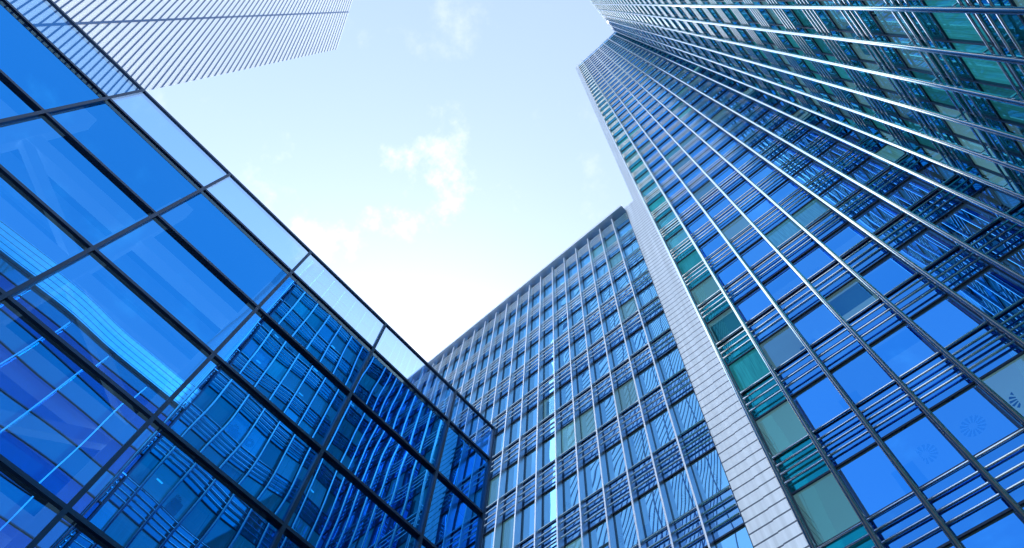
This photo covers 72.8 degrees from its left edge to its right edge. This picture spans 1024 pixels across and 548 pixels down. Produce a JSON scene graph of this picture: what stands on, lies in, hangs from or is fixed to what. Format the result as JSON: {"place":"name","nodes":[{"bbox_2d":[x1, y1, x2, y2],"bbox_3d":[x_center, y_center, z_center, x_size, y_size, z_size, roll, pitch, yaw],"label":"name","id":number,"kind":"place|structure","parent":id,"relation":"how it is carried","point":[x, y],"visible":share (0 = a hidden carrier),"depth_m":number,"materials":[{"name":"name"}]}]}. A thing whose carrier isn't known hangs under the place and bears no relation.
{"place":"outdoors","nodes":[
{"label":"outdoors","id":0,"kind":"place"},
{"bbox_2d":[8,0,352,95],"bbox_3d":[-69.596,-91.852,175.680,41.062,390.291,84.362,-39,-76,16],"label":"white tower","id":1,"kind":"structure","parent":0,"point":[147,45],"depth_m":102.92,"materials":[{"name":"white metal"}]},
{"bbox_2d":[113,0,632,377],"label":"sky","id":2,"kind":"structure","parent":0,"point":[437,159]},
{"bbox_2d":[576,0,1023,547],"bbox_3d":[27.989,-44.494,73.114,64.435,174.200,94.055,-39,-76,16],"label":"tower","id":3,"kind":"structure","parent":0,"point":[827,196],"depth_m":25.66,"materials":[{"name":"blue glass"}]},
{"label":"ground","id":4,"kind":"structure","parent":0,"visible":0},
{"bbox_2d":[0,0,495,547],"bbox_3d":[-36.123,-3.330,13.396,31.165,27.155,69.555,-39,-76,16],"label":"glass block","id":5,"kind":"structure","parent":4,"relation":"on","point":[188,358],"depth_m":19.26,"materials":[{"name":"blue glass"}]},
{"bbox_2d":[407,201,784,547],"bbox_3d":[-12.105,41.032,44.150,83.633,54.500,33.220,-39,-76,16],"label":"office building","id":6,"kind":"structure","parent":4,"relation":"on","point":[576,375],"depth_m":33.59,"materials":[{"name":"blue glass"}]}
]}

